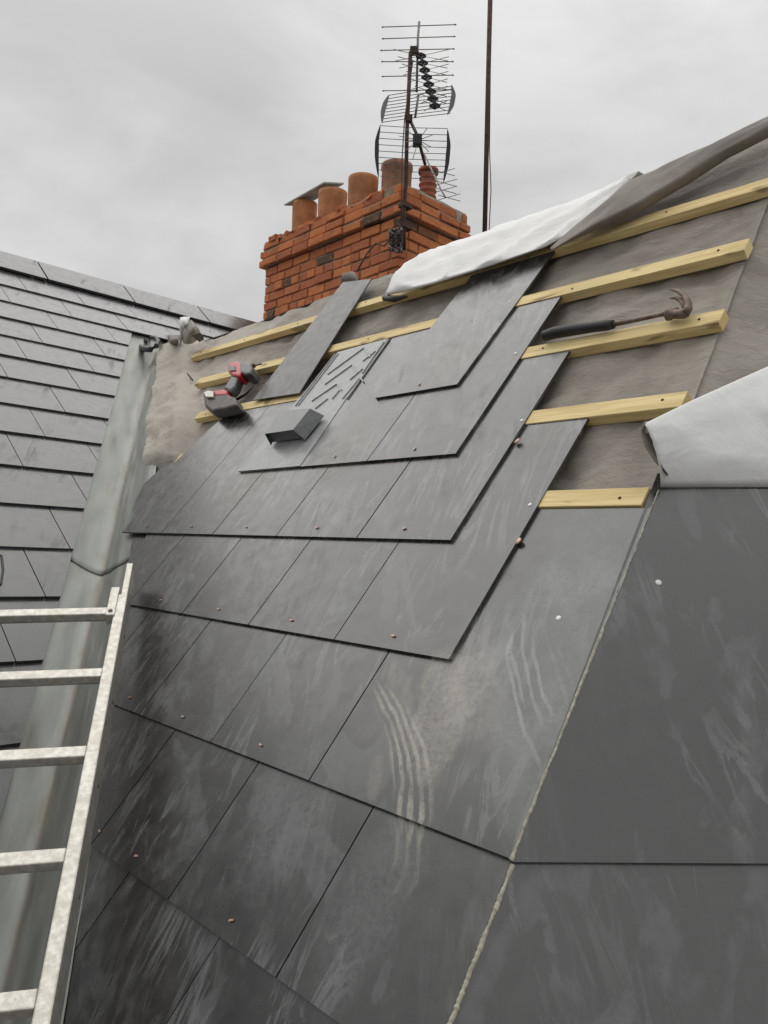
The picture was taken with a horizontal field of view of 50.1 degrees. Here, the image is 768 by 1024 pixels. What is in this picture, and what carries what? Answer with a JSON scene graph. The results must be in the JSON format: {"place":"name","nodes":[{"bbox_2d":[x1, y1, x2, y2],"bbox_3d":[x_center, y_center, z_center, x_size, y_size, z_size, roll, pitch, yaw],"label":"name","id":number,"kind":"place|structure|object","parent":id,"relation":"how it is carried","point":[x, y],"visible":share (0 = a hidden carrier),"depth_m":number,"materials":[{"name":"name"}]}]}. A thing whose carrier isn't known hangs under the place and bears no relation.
{"place":"outdoors","nodes":[
{"label":"outdoors","id":0,"kind":"place"},
{"bbox_2d":[0,0,767,321],"label":"sky","id":1,"kind":"structure","parent":0,"point":[158,147],"materials":[{"name":"grey"}]},
{"label":"ground","id":2,"kind":"structure","parent":0,"visible":0},
{"bbox_2d":[64,935,77,1023],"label":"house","id":3,"kind":"structure","parent":2,"relation":"on","point":[69,989],"depth_m":1.52,"materials":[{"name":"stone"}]},
{"bbox_2d":[0,332,166,1023],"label":"lead valley","id":4,"kind":"structure","parent":3,"relation":"on","point":[38,808],"depth_m":2.16,"materials":[{"name":"grey metal"}]},
{"bbox_2d":[0,563,133,1023],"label":"ladder","id":5,"kind":"object","parent":4,"relation":"on","point":[43,1003],"visible":1,"depth_m":1.61,"materials":[{"name":"metal"}]},
{"bbox_2d":[139,336,159,351],"bbox_3d":[-1.342,-0.945,4.609,0.094,0.238,0.708,4,-3,-25],"label":"lead offcut","id":6,"kind":"object","parent":4,"relation":"on","point":[142,348],"visible":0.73,"depth_m":4.35,"materials":[{"name":"grey metal"}]},
{"bbox_2d":[162,400,296,535],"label":"roof slate","id":7,"kind":"object","parent":3,"relation":"attached to","point":[215,499],"visible":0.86,"depth_m":2.56,"materials":[{"name":"grey stone"}]},
{"bbox_2d":[277,459,411,538],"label":"roof slate","id":8,"kind":"object","parent":3,"relation":"attached to","point":[345,501],"visible":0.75,"depth_m":2.03,"materials":[{"name":"grey stone"}]},
{"bbox_2d":[142,138,767,490],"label":"roofing felt","id":9,"kind":"object","parent":3,"relation":"on","point":[610,456],"visible":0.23,"depth_m":1.98,"materials":[{"name":"grey fabric"}]},
{"bbox_2d":[168,335,179,344],"bbox_3d":[-1.099,-0.914,4.323,0.060,0.182,0.626,3,-3,-18],"label":"felt pucker","id":10,"kind":"object","parent":9,"relation":"on","point":[173,339],"visible":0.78,"depth_m":4.21,"materials":[{"name":"grey fabric"}]},
{"bbox_2d":[180,317,203,343],"bbox_3d":[-0.929,-0.882,3.972,0.073,0.208,0.492,4,-3,-22],"label":"membrane scrap","id":11,"kind":"object","parent":9,"relation":"on","point":[190,333],"visible":0.99,"depth_m":3.94,"materials":[{"name":"fabric"}]},
{"bbox_2d":[235,387,252,399],"bbox_3d":[-0.534,-0.447,3.124,0.069,0.062,0.014,3,-3,-9],"label":"tool bit","id":12,"kind":"object","parent":9,"relation":"on","point":[243,395],"visible":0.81,"depth_m":3.12,"materials":[{"name":"black metal"}]},
{"bbox_2d":[341,271,357,282],"bbox_3d":[-0.129,-0.940,3.302,0.051,0.063,0.117,5,-4,-42],"label":"felt tuft","id":13,"kind":"object","parent":9,"relation":"on","point":[349,276],"visible":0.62,"depth_m":3.29,"materials":[{"name":"grey fabric"}]},
{"bbox_2d":[176,391,691,460],"bbox_3d":[-0.090,-0.197,2.292,0.047,0.050,1.980,5,-4,-42],"label":"batten","id":14,"kind":"object","parent":9,"relation":"on","point":[631,409],"visible":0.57,"depth_m":1.66,"materials":[{"name":"yellow wood"}]},
{"bbox_2d":[194,309,728,423],"bbox_3d":[-0.019,-0.382,2.462,0.046,0.050,2.125,5,-4,-42],"label":"batten","id":15,"kind":"object","parent":9,"relation":"on","point":[712,322],"visible":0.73,"depth_m":1.83,"materials":[{"name":"yellow wood"}]},
{"bbox_2d":[253,279,370,400],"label":"loose slate","id":16,"kind":"object","parent":15,"relation":"on","point":[294,371],"visible":1,"depth_m":2.98,"materials":[{"name":"grey stone"}]},
{"bbox_2d":[541,288,692,340],"bbox_3d":[0.521,-0.445,1.862,0.066,0.092,0.392,5,-4,-42],"label":"claw hammer","id":17,"kind":"object","parent":15,"relation":"on","point":[667,314],"visible":1,"depth_m":1.85,"materials":[{"name":"black rubber"}]},
{"bbox_2d":[194,238,752,388],"bbox_3d":[-0.021,-0.568,2.714,0.048,0.051,2.452,5,-4,-42],"label":"batten","id":18,"kind":"object","parent":9,"relation":"on","point":[737,251],"visible":0.71,"depth_m":2.05,"materials":[{"name":"yellow wood"}]},
{"bbox_2d":[190,178,767,361],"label":"batten","id":19,"kind":"object","parent":9,"relation":"on","point":[746,193],"visible":0.84,"depth_m":2.29,"materials":[{"name":"yellow wood"}]},
{"bbox_2d":[382,116,767,302],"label":"membrane flap","id":20,"kind":"object","parent":9,"relation":"attached to","point":[625,197],"visible":1,"depth_m":2.37,"materials":[{"name":"white fabric"}]},
{"bbox_2d":[538,487,650,508],"bbox_3d":[-0.140,-0.012,2.100,0.047,0.050,1.794,5,-4,-42],"label":"batten","id":21,"kind":"object","parent":9,"relation":"on","point":[602,498],"visible":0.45,"depth_m":1.50,"materials":[{"name":"yellow wood"}]},
{"bbox_2d":[482,0,492,231],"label":"tall pole","id":22,"kind":"object","parent":3,"relation":"attached to","point":[487,118],"visible":0.79,"depth_m":4.59,"materials":[{"name":"metal"}]},
{"bbox_2d":[453,863,767,1023],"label":"roof slate","id":23,"kind":"object","parent":3,"relation":"on","point":[580,943],"visible":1,"depth_m":1.02,"materials":[{"name":"grey stone"}]},
{"bbox_2d":[510,473,767,864],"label":"roof slate","id":24,"kind":"object","parent":23,"relation":"on","point":[661,756],"visible":0.99,"depth_m":1.20,"materials":[{"name":"grey stone"}]},
{"bbox_2d":[641,367,767,486],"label":"membrane sheet","id":25,"kind":"object","parent":24,"relation":"on","point":[718,437],"visible":1,"depth_m":1.43,"materials":[{"name":"white plastic"}]},
{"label":"roof slate","id":26,"kind":"object","parent":3,"relation":"attached to","visible":0},
{"bbox_2d":[447,490,658,1023],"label":"hip mortar","id":27,"kind":"object","parent":26,"relation":"on","point":[461,995],"visible":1,"depth_m":1.09,"materials":[{"name":"grey concrete"}]},
{"bbox_2d":[0,251,256,817],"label":"finished roof","id":28,"kind":"structure","parent":2,"relation":"on","point":[65,336],"depth_m":3.42,"materials":[{"name":"stone"}]},
{"bbox_2d":[0,554,3,585],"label":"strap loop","id":29,"kind":"object","parent":28,"relation":"on","point":[2,569],"visible":1,"depth_m":2.40,"materials":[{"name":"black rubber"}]},
{"bbox_2d":[259,159,470,319],"bbox_3d":[-0.221,-1.188,5.942,0.735,2.554,1.636,5,-4,-42],"label":"chimney","id":30,"kind":"object","parent":28,"relation":"on","point":[311,257],"visible":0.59,"depth_m":5.67,"materials":[{"name":"brick"}]},
{"bbox_2d":[284,182,343,205],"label":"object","id":31,"kind":"object","parent":30,"relation":"on","point":[311,194],"depth_m":6.36,"materials":[{"name":"grey metal"}]},
{"bbox_2d":[398,46,426,250],"bbox_3d":[0.176,-2.263,5.129,0.140,1.266,0.139,5,-4,-42],"label":"aerial mast","id":32,"kind":"object","parent":30,"relation":"attached to","point":[408,121],"visible":0.93,"depth_m":5.11,"materials":[{"name":"metal"}]},
{"bbox_2d":[356,61,412,271],"bbox_3d":[-0.002,-2.158,5.115,0.328,1.308,0.090,2,-3,18],"label":"cable tangle","id":33,"kind":"object","parent":32,"relation":"hanging from","point":[396,234],"visible":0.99,"depth_m":5.07,"materials":[{"name":"black plastic"}]},
{"bbox_2d":[375,123,458,200],"bbox_3d":[0.254,-2.129,5.049,0.594,0.639,0.311,0,-4,38],"label":"grid aerial","id":34,"kind":"object","parent":32,"relation":"attached to","point":[417,140],"visible":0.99,"depth_m":5.11,"materials":[{"name":"black aluminium"}]},
{"bbox_2d":[380,21,455,117],"bbox_3d":[0.205,-2.756,5.120,0.467,0.600,0.045,3,-3,-1],"label":"yagi aerial","id":35,"kind":"object","parent":32,"relation":"attached to","point":[417,59],"visible":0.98,"depth_m":5.12,"materials":[{"name":"grey metal"}]},
{"bbox_2d":[381,49,455,122],"bbox_3d":[0.307,-2.548,4.921,0.428,0.679,0.664,4,-3,-25],"label":"cross aerial","id":36,"kind":"object","parent":32,"relation":"attached to","point":[429,91],"visible":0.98,"depth_m":5.03,"materials":[{"name":"black aluminium"}]},
{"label":"roof slate","id":37,"kind":"object","parent":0,"visible":0},
{"bbox_2d":[167,938,338,1023],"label":"roof slate","id":38,"kind":"object","parent":37,"relation":"on","point":[230,984],"visible":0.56,"depth_m":1.19,"materials":[{"name":"grey stone"}]},
{"bbox_2d":[169,762,373,977],"bbox_3d":[-0.107,0.443,1.421,0.387,0.467,0.319,5,-4,-42],"label":"roof slate","id":39,"kind":"object","parent":38,"relation":"on","point":[257,879],"visible":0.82,"depth_m":1.32,"materials":[{"name":"grey stone"}]},
{"bbox_2d":[277,807,513,1023],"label":"roof slate","id":40,"kind":"object","parent":38,"relation":"on","point":[393,931],"visible":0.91,"depth_m":1.11,"materials":[{"name":"grey stone"}]},
{"bbox_2d":[310,508,651,858],"bbox_3d":[0.182,0.227,1.387,0.409,0.493,0.438,5,-4,-42],"label":"roof slate","id":41,"kind":"object","parent":40,"relation":"on","point":[460,745],"visible":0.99,"depth_m":1.33,"materials":[{"name":"grey stone"}]},
{"bbox_2d":[335,418,588,660],"bbox_3d":[0.168,0.030,1.668,0.400,0.482,0.322,5,-4,-42],"label":"roof slate","id":42,"kind":"object","parent":41,"relation":"on","point":[425,598],"visible":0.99,"depth_m":1.61,"materials":[{"name":"grey stone"}]},
{"bbox_2d":[357,350,570,541],"bbox_3d":[0.200,-0.164,1.893,0.396,0.477,0.310,5,-4,-42],"label":"roof slate","id":43,"kind":"object","parent":42,"relation":"on","point":[435,499],"visible":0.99,"depth_m":1.84,"materials":[{"name":"grey stone"}]},
{"bbox_2d":[367,296,561,462],"bbox_3d":[0.217,-0.354,2.130,0.399,0.481,0.310,5,-4,-42],"label":"roof slate","id":44,"kind":"object","parent":43,"relation":"on","point":[443,422],"visible":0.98,"depth_m":2.07,"materials":[{"name":"grey stone"}]},
{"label":"roof slate","id":45,"kind":"object","parent":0,"visible":0},
{"bbox_2d":[65,873,219,1023],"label":"roof slate","id":46,"kind":"object","parent":45,"relation":"on","point":[143,950],"visible":0.5,"depth_m":1.35,"materials":[{"name":"grey stone"}]},
{"bbox_2d":[69,845,129,990],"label":"roof slate","id":47,"kind":"object","parent":46,"relation":"on","point":[106,875],"visible":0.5,"depth_m":1.53,"materials":[{"name":"grey stone"}]},
{"bbox_2d":[91,705,175,844],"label":"roof slate","id":48,"kind":"object","parent":47,"relation":"on","point":[136,743],"visible":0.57,"depth_m":1.78,"materials":[{"name":"grey stone"}]},
{"bbox_2d":[114,609,210,714],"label":"roof slate","id":49,"kind":"object","parent":48,"relation":"on","point":[158,645],"visible":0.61,"depth_m":2.03,"materials":[{"name":"grey stone"}]},
{"bbox_2d":[125,534,152,643],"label":"roof slate","id":50,"kind":"object","parent":49,"relation":"on","point":[138,616],"visible":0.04,"depth_m":2.29,"materials":[{"name":"grey stone"}]},
{"bbox_2d":[132,534,184,597],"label":"roof slate","id":51,"kind":"object","parent":50,"relation":"on","point":[155,551],"visible":0.11,"depth_m":2.48,"materials":[{"name":"grey stone"}]},
{"bbox_2d":[122,406,268,533],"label":"roof slate","id":52,"kind":"object","parent":51,"relation":"on","point":[174,494],"visible":0.93,"depth_m":2.80,"materials":[{"name":"grey stone"}]},
{"bbox_2d":[129,421,218,533],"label":"roof slate","id":53,"kind":"object","parent":52,"relation":"on","point":[154,483],"visible":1,"depth_m":2.95,"materials":[{"name":"grey stone"}]},
{"bbox_2d":[204,362,261,417],"bbox_3d":[-0.561,-0.471,3.087,0.186,0.264,0.390,4,-3,-29],"label":"cordless drill","id":54,"kind":"object","parent":52,"relation":"on","point":[221,403],"visible":1,"depth_m":3.06,"materials":[{"name":"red plastic"}]},
{"bbox_2d":[131,535,242,614],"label":"roof slate","id":55,"kind":"object","parent":49,"relation":"on","point":[181,576],"visible":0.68,"depth_m":2.27,"materials":[{"name":"grey stone"}]},
{"bbox_2d":[140,620,286,743],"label":"roof slate","id":56,"kind":"object","parent":48,"relation":"on","point":[206,685],"visible":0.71,"depth_m":1.81,"materials":[{"name":"grey stone"}]},
{"bbox_2d":[183,536,311,625],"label":"roof slate","id":57,"kind":"object","parent":56,"relation":"on","point":[243,582],"visible":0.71,"depth_m":2.04,"materials":[{"name":"grey stone"}]},
{"bbox_2d":[213,466,328,536],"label":"roof slate","id":58,"kind":"object","parent":57,"relation":"on","point":[269,503],"visible":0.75,"depth_m":2.27,"materials":[{"name":"grey stone"}]},
{"bbox_2d":[238,338,388,472],"bbox_3d":[-0.195,-0.341,2.571,0.381,0.460,0.324,5,-4,-42],"label":"slate vent","id":59,"kind":"object","parent":58,"relation":"on","point":[294,432],"visible":1,"depth_m":2.53,"materials":[{"name":"grey plastic"}]},
{"bbox_2d":[296,328,429,467],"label":"roof slate","id":60,"kind":"object","parent":58,"relation":"on","point":[360,425],"visible":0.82,"depth_m":2.31,"materials":[{"name":"grey stone"}]},
{"bbox_2d":[376,251,555,399],"bbox_3d":[0.244,-0.550,2.361,0.401,0.483,0.330,5,-4,-42],"label":"roof slate","id":61,"kind":"object","parent":60,"relation":"on","point":[453,343],"visible":0.96,"depth_m":2.33,"materials":[{"name":"grey stone"}]},
{"bbox_2d":[92,730,258,899],"bbox_3d":[-0.322,0.446,1.660,0.387,0.467,0.318,5,-4,-42],"label":"roof slate","id":62,"kind":"object","parent":46,"relation":"on","point":[157,831],"visible":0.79,"depth_m":1.57,"materials":[{"name":"grey stone"}]},
{"bbox_2d":[211,633,389,781],"bbox_3d":[-0.075,0.231,1.672,0.409,0.493,0.324,5,-4,-42],"label":"roof slate","id":63,"kind":"object","parent":62,"relation":"on","point":[295,706],"visible":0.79,"depth_m":1.57,"materials":[{"name":"grey stone"}]},
{"bbox_2d":[249,538,399,640],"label":"roof slate","id":64,"kind":"object","parent":63,"relation":"on","point":[321,588],"visible":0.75,"depth_m":1.81,"materials":[{"name":"grey stone"}]}
]}

